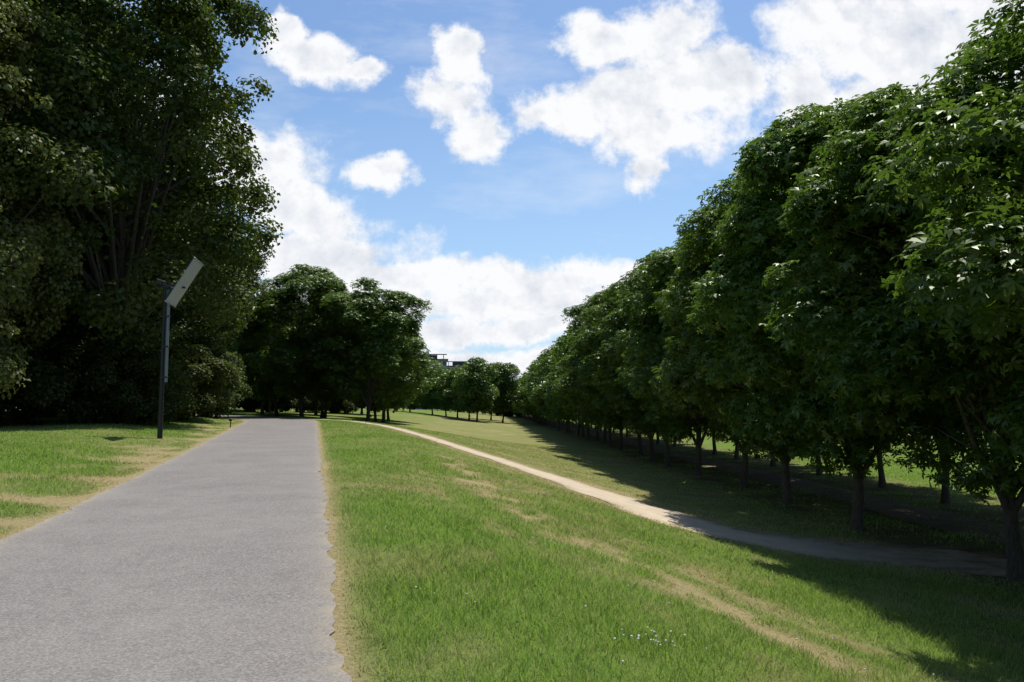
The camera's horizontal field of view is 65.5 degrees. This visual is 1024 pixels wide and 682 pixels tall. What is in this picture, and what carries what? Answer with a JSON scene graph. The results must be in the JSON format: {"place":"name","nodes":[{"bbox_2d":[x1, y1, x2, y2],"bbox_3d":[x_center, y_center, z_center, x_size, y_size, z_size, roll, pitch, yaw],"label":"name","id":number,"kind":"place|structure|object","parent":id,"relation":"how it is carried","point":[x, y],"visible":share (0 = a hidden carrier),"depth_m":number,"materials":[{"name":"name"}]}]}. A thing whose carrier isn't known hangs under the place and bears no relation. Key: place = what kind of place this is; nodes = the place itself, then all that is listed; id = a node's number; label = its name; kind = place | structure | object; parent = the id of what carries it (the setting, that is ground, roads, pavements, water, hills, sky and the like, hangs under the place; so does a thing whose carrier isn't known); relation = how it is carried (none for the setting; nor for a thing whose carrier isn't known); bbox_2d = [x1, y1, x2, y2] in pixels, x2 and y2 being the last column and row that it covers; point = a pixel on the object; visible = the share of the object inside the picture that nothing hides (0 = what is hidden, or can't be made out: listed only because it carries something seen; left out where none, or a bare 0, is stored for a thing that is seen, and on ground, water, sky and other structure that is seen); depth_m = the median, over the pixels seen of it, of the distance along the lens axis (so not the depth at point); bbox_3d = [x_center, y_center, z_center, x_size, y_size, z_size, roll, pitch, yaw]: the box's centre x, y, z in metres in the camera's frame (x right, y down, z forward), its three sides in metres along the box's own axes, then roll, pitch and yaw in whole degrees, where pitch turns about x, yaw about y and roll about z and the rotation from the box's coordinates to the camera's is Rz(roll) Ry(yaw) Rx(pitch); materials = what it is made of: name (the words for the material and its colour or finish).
{"place":"outdoors","nodes":[
{"label":"outdoors","id":0,"kind":"place"},
{"bbox_2d":[0,413,351,681],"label":"asphalt road","id":1,"kind":"structure","parent":0,"point":[210,560],"depth_m":7.48,"materials":[{"name":"grey asphalt"}]},
{"bbox_2d":[425,355,436,358],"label":"plant room","id":2,"kind":"object","parent":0,"point":[434,356],"visible":0.21,"depth_m":350.41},
{"bbox_2d":[452,362,463,365],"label":"plant room","id":3,"kind":"object","parent":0,"point":[459,363],"visible":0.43,"depth_m":390.43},
{"bbox_2d":[0,408,1023,681],"bbox_3d":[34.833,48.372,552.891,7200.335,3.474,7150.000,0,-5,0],"label":"ground","id":4,"kind":"structure","parent":0,"point":[508,430],"depth_m":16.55,"materials":[{"name":"green plant"}]},
{"bbox_2d":[0,321,77,425],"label":"shrub","id":5,"kind":"object","parent":4,"relation":"on","point":[43,376],"visible":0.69,"depth_m":35.44,"materials":[{"name":"green plant"}]},
{"bbox_2d":[0,0,95,399],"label":"lime tree","id":6,"kind":"object","parent":4,"relation":"on","point":[26,264],"visible":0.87,"depth_m":32.98,"materials":[{"name":"green plant"}]},
{"bbox_2d":[0,0,173,357],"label":"tall maple tree","id":7,"kind":"object","parent":4,"relation":"on","point":[120,105],"visible":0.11,"depth_m":39.98,"materials":[{"name":"green plant"}]},
{"bbox_2d":[23,6,221,417],"bbox_3d":[-29.174,-8.698,50.802,20.306,27.479,16.085,-1,-5,14],"label":"tall maple tree","id":8,"kind":"object","parent":4,"relation":"on","point":[142,96],"visible":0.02,"depth_m":50.20,"materials":[{"name":"green plant"}]},
{"bbox_2d":[81,350,197,425],"bbox_3d":[-18.602,2.635,40.036,4.729,4.429,5.979,-1,-5,9],"label":"shrub","id":9,"kind":"object","parent":4,"relation":"on","point":[148,413],"visible":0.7,"depth_m":39.09,"materials":[{"name":"green plant"}]},
{"bbox_2d":[79,326,203,421],"bbox_3d":[-20.773,2.221,43.800,8.221,6.090,6.502,-4,-6,38],"label":"shrub","id":10,"kind":"object","parent":4,"relation":"on","point":[180,348],"visible":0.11,"depth_m":44.56,"materials":[{"name":"green plant"}]},
{"bbox_2d":[0,0,283,422],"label":"tall maple tree","id":11,"kind":"object","parent":4,"relation":"on","point":[190,36],"visible":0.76,"depth_m":39.49,"materials":[{"name":"green plant"}]},
{"bbox_2d":[56,179,275,372],"bbox_3d":[-23.599,-3.258,52.601,14.399,16.749,11.406,5,-7,-45],"label":"tall maple tree","id":12,"kind":"object","parent":4,"relation":"on","point":[182,321],"visible":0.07,"depth_m":52.31,"materials":[{"name":"green plant"}]},
{"bbox_2d":[155,257,203,438],"bbox_3d":[-13.271,0.393,31.322,1.657,7.253,1.660,1,-5,-11],"label":"solar street lamp","id":13,"kind":"object","parent":4,"relation":"on","point":[174,295],"visible":0.99,"depth_m":31.33,"materials":[{"name":"grey metal"}]},
{"bbox_2d":[158,344,240,420],"bbox_3d":[-20.030,2.890,48.819,5.911,5.536,7.474,0,-5,1],"label":"shrub","id":14,"kind":"object","parent":4,"relation":"on","point":[202,376],"visible":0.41,"depth_m":49.06,"materials":[{"name":"green plant"}]},
{"bbox_2d":[174,333,232,417],"bbox_3d":[-22.262,2.633,52.824,6.817,6.312,7.589,-1,-5,8],"label":"shrub","id":15,"kind":"object","parent":4,"relation":"on","point":[194,414],"visible":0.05,"depth_m":52.36,"materials":[{"name":"green plant"}]},
{"bbox_2d":[162,264,249,344],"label":"tall maple tree","id":16,"kind":"object","parent":4,"relation":"on","point":[243,290],"visible":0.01,"depth_m":64.63,"materials":[{"name":"green plant"}]},
{"bbox_2d":[174,228,266,351],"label":"tall maple tree","id":17,"kind":"object","parent":4,"relation":"on","point":[256,280],"visible":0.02,"depth_m":70.68,"materials":[{"name":"green plant"}]},
{"bbox_2d":[197,351,252,417],"bbox_3d":[-23.830,3.432,61.044,7.093,6.644,8.969,0,-5,-1],"label":"shrub","id":18,"kind":"object","parent":4,"relation":"on","point":[228,409],"visible":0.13,"depth_m":60.93,"materials":[{"name":"green plant"}]},
{"bbox_2d":[226,359,242,386],"bbox_3d":[-25.066,2.826,58.341,9.716,7.197,7.684,3,-6,-31],"label":"shrub","id":19,"kind":"object","parent":4,"relation":"on","point":[233,371],"visible":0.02,"depth_m":59.19,"materials":[{"name":"green plant"}]},
{"bbox_2d":[228,295,285,413],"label":"chestnut tree","id":20,"kind":"object","parent":4,"relation":"on","point":[262,404],"visible":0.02,"depth_m":94.28,"materials":[{"name":"green plant"}]},
{"bbox_2d":[241,388,279,412],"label":"chestnut tree","id":21,"kind":"object","parent":4,"relation":"on","point":[269,406],"depth_m":111.54,"materials":[{"name":"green plant"}]},
{"bbox_2d":[230,299,320,415],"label":"chestnut tree","id":22,"kind":"object","parent":4,"relation":"on","point":[250,357],"visible":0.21,"depth_m":84.55,"materials":[{"name":"green plant"}]},
{"bbox_2d":[238,264,362,416],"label":"chestnut tree","id":23,"kind":"object","parent":4,"relation":"on","point":[284,358],"visible":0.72,"depth_m":70.93,"materials":[{"name":"green plant"}]},
{"bbox_2d":[277,307,349,417],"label":"chestnut tree","id":24,"kind":"object","parent":4,"relation":"on","point":[326,398],"visible":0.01,"depth_m":82.71,"materials":[{"name":"green plant"}]},
{"bbox_2d":[311,397,318,414],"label":"chestnut tree","id":25,"kind":"object","parent":4,"relation":"on","point":[316,410],"depth_m":105.56,"materials":[{"name":"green plant"}]},
{"bbox_2d":[305,387,337,417],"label":"chestnut tree","id":26,"kind":"object","parent":4,"relation":"on","point":[325,411],"depth_m":93.49,"materials":[{"name":"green plant"}]},
{"bbox_2d":[294,277,443,421],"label":"chestnut tree","id":27,"kind":"object","parent":4,"relation":"on","point":[370,363],"visible":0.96,"depth_m":68.78,"materials":[{"name":"green plant"}]},
{"bbox_2d":[330,303,427,422],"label":"chestnut tree","id":28,"kind":"object","parent":4,"relation":"on","point":[382,406],"visible":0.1,"depth_m":79.08,"materials":[{"name":"green plant"}]},
{"bbox_2d":[354,327,420,423],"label":"chestnut tree","id":29,"kind":"object","parent":4,"relation":"on","point":[395,405],"visible":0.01,"depth_m":88.83,"materials":[{"name":"green plant"}]},
{"bbox_2d":[386,365,433,419],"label":"chestnut tree","id":30,"kind":"object","parent":4,"relation":"on","point":[426,388],"visible":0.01,"depth_m":109.52,"materials":[{"name":"green plant"}]},
{"bbox_2d":[411,360,446,408],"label":"walls","id":31,"kind":"structure","parent":4,"relation":"on","point":[439,366],"depth_m":346.09,"materials":[{"name":"concrete"}]},
{"bbox_2d":[423,361,445,378],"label":"windows","id":32,"kind":"structure","parent":31,"relation":"attached to","point":[444,363],"depth_m":345.99,"materials":[{"name":"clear glass"}]},
{"bbox_2d":[1,371,892,416],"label":"distant undergrowth","id":33,"kind":"object","parent":4,"relation":"on","point":[289,404],"visible":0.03,"depth_m":119.71,"materials":[{"name":"green plant"}]},
{"bbox_2d":[522,362,556,428],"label":"chestnut tree","id":34,"kind":"object","parent":4,"relation":"on","point":[531,382],"visible":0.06,"depth_m":136.81,"materials":[{"name":"green plant"}]},
{"bbox_2d":[529,364,553,427],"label":"chestnut tree","id":35,"kind":"object","parent":4,"relation":"on","point":[541,413],"visible":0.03,"depth_m":143.45,"materials":[{"name":"green plant"}]},
{"bbox_2d":[527,354,559,430],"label":"chestnut tree","id":36,"kind":"object","parent":4,"relation":"on","point":[540,403],"visible":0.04,"depth_m":122.95,"materials":[{"name":"green plant"}]},
{"bbox_2d":[531,357,567,432],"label":"chestnut tree","id":37,"kind":"object","parent":4,"relation":"on","point":[540,397],"visible":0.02,"depth_m":116.48,"materials":[{"name":"green plant"}]},
{"bbox_2d":[536,348,570,433],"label":"chestnut tree","id":38,"kind":"object","parent":4,"relation":"on","point":[545,375],"visible":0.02,"depth_m":111.88,"materials":[{"name":"green plant"}]},
{"bbox_2d":[534,344,584,436],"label":"chestnut tree","id":39,"kind":"object","parent":4,"relation":"on","point":[542,387],"visible":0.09,"depth_m":97.88,"materials":[{"name":"green plant"}]},
{"bbox_2d":[542,346,580,435],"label":"chestnut tree","id":40,"kind":"object","parent":4,"relation":"on","point":[548,401],"visible":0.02,"depth_m":103.94,"materials":[{"name":"green plant"}]},
{"bbox_2d":[544,336,589,438],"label":"chestnut tree","id":41,"kind":"object","parent":4,"relation":"on","point":[554,377],"visible":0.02,"depth_m":91.74,"materials":[{"name":"green plant"}]},
{"bbox_2d":[544,326,599,440],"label":"chestnut tree","id":42,"kind":"object","parent":4,"relation":"on","point":[564,402],"visible":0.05,"depth_m":85.12,"materials":[{"name":"green plant"}]},
{"bbox_2d":[557,333,611,443],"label":"chestnut tree","id":43,"kind":"object","parent":4,"relation":"on","point":[582,414],"visible":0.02,"depth_m":79.65,"materials":[{"name":"green plant"}]},
{"bbox_2d":[550,295,623,449],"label":"chestnut tree","id":44,"kind":"object","parent":4,"relation":"on","point":[569,377],"visible":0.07,"depth_m":67.48,"materials":[{"name":"green plant"}]},
{"bbox_2d":[559,322,618,446],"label":"chestnut tree","id":45,"kind":"object","parent":4,"relation":"on","point":[591,419],"visible":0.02,"depth_m":73.86,"materials":[{"name":"green plant"}]},
{"bbox_2d":[560,283,643,454],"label":"chestnut tree","id":46,"kind":"object","parent":4,"relation":"on","point":[589,391],"visible":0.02,"depth_m":61.08,"materials":[{"name":"green plant"}]},
{"bbox_2d":[234,325,993,425],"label":"distant trees","id":47,"kind":"object","parent":4,"relation":"on","point":[474,385],"visible":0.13,"depth_m":168.36,"materials":[{"name":"green plant"}]},
{"bbox_2d":[571,278,704,460],"bbox_3d":[10.129,1.722,55.154,12.420,13.345,10.253,0,-5,-3],"label":"chestnut tree","id":48,"kind":"object","parent":4,"relation":"on","point":[588,367],"visible":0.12,"depth_m":53.97,"materials":[{"name":"green plant"}]},
{"bbox_2d":[595,258,705,466],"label":"chestnut tree","id":49,"kind":"object","parent":4,"relation":"on","point":[625,400],"visible":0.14,"depth_m":49.05,"materials":[{"name":"green plant"}]},
{"bbox_2d":[385,520,933,674],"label":"clover flowers","id":50,"kind":"object","parent":4,"relation":"on","point":[614,638],"visible":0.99,"depth_m":5.93,"materials":[{"name":"white plant"}]},
{"bbox_2d":[611,235,754,475],"bbox_3d":[9.976,0.580,42.470,10.602,13.489,9.096,3,-5,-28],"label":"chestnut tree","id":51,"kind":"object","parent":4,"relation":"on","point":[647,330],"visible":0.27,"depth_m":41.69,"materials":[{"name":"green plant"}]},
{"bbox_2d":[709,429,723,454],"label":"chestnut tree","id":52,"kind":"object","parent":4,"relation":"on","point":[714,446],"depth_m":61.62,"materials":[{"name":"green plant"}]},
{"bbox_2d":[649,209,805,487],"bbox_3d":[10.495,0.319,36.961,8.460,13.117,10.527,0,-5,5],"label":"chestnut tree","id":53,"kind":"object","parent":4,"relation":"on","point":[680,271],"visible":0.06,"depth_m":36.31,"materials":[{"name":"green plant"}]},
{"bbox_2d":[734,444,738,458],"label":"chestnut tree","id":54,"kind":"object","parent":4,"relation":"on","point":[736,456],"depth_m":55.86,"materials":[{"name":"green plant"}]},
{"bbox_2d":[649,165,897,504],"bbox_3d":[10.433,-0.385,29.902,9.523,13.290,11.536,1,-5,-15],"label":"chestnut tree","id":55,"kind":"object","parent":4,"relation":"on","point":[693,384],"visible":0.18,"depth_m":30.26,"materials":[{"name":"green plant"}]},
{"bbox_2d":[770,451,776,465],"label":"chestnut tree","id":56,"kind":"object","parent":4,"relation":"on","point":[772,462],"depth_m":49.32,"materials":[{"name":"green plant"}]},
{"bbox_2d":[816,446,822,474],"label":"chestnut tree","id":57,"kind":"object","parent":4,"relation":"on","point":[819,472],"depth_m":42.77,"materials":[{"name":"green plant"}]},
{"bbox_2d":[685,85,1003,530],"bbox_3d":[9.973,-0.825,23.960,9.516,13.202,10.766,-1,-5,17],"label":"chestnut tree","id":58,"kind":"object","parent":4,"relation":"on","point":[783,150],"visible":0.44,"depth_m":23.46,"materials":[{"name":"green plant"}]},
{"bbox_2d":[805,389,915,487],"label":"chestnut tree","id":59,"kind":"object","parent":4,"relation":"on","point":[881,480],"depth_m":36.15,"materials":[{"name":"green plant"}]},
{"bbox_2d":[759,20,1023,578],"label":"chestnut tree","id":60,"kind":"object","parent":4,"relation":"on","point":[863,354],"visible":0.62,"depth_m":17.31,"materials":[{"name":"green plant"}]},
{"bbox_2d":[888,177,999,503],"bbox_3d":[16.827,-1.289,30.655,8.088,15.277,9.428,0,-5,-6],"label":"chestnut tree","id":61,"kind":"object","parent":4,"relation":"on","point":[945,495],"depth_m":30.07,"materials":[{"name":"green plant"}]},
{"bbox_2d":[877,0,1023,461],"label":"chestnut tree","id":62,"kind":"object","parent":4,"relation":"on","point":[997,283],"visible":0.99,"depth_m":11.97,"materials":[{"name":"green plant"}]},
{"bbox_2d":[886,77,1023,438],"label":"chestnut tree","id":63,"kind":"object","parent":4,"relation":"on","point":[953,417],"depth_m":24.79,"materials":[{"name":"green plant"}]},
{"bbox_2d":[16,0,1023,407],"label":"sky","id":64,"kind":"structure","parent":0,"point":[499,165],"materials":[{"name":"blue"}]},
{"bbox_2d":[317,419,1018,578],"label":"gravel footpath","id":65,"kind":"structure","parent":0,"point":[959,561],"depth_m":20.60,"materials":[{"name":"beige gravel"}]},
{"bbox_2d":[532,419,1023,549],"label":"dirt track","id":66,"kind":"structure","parent":0,"point":[950,524],"depth_m":30.18,"materials":[{"name":"brown soil"}]}
]}

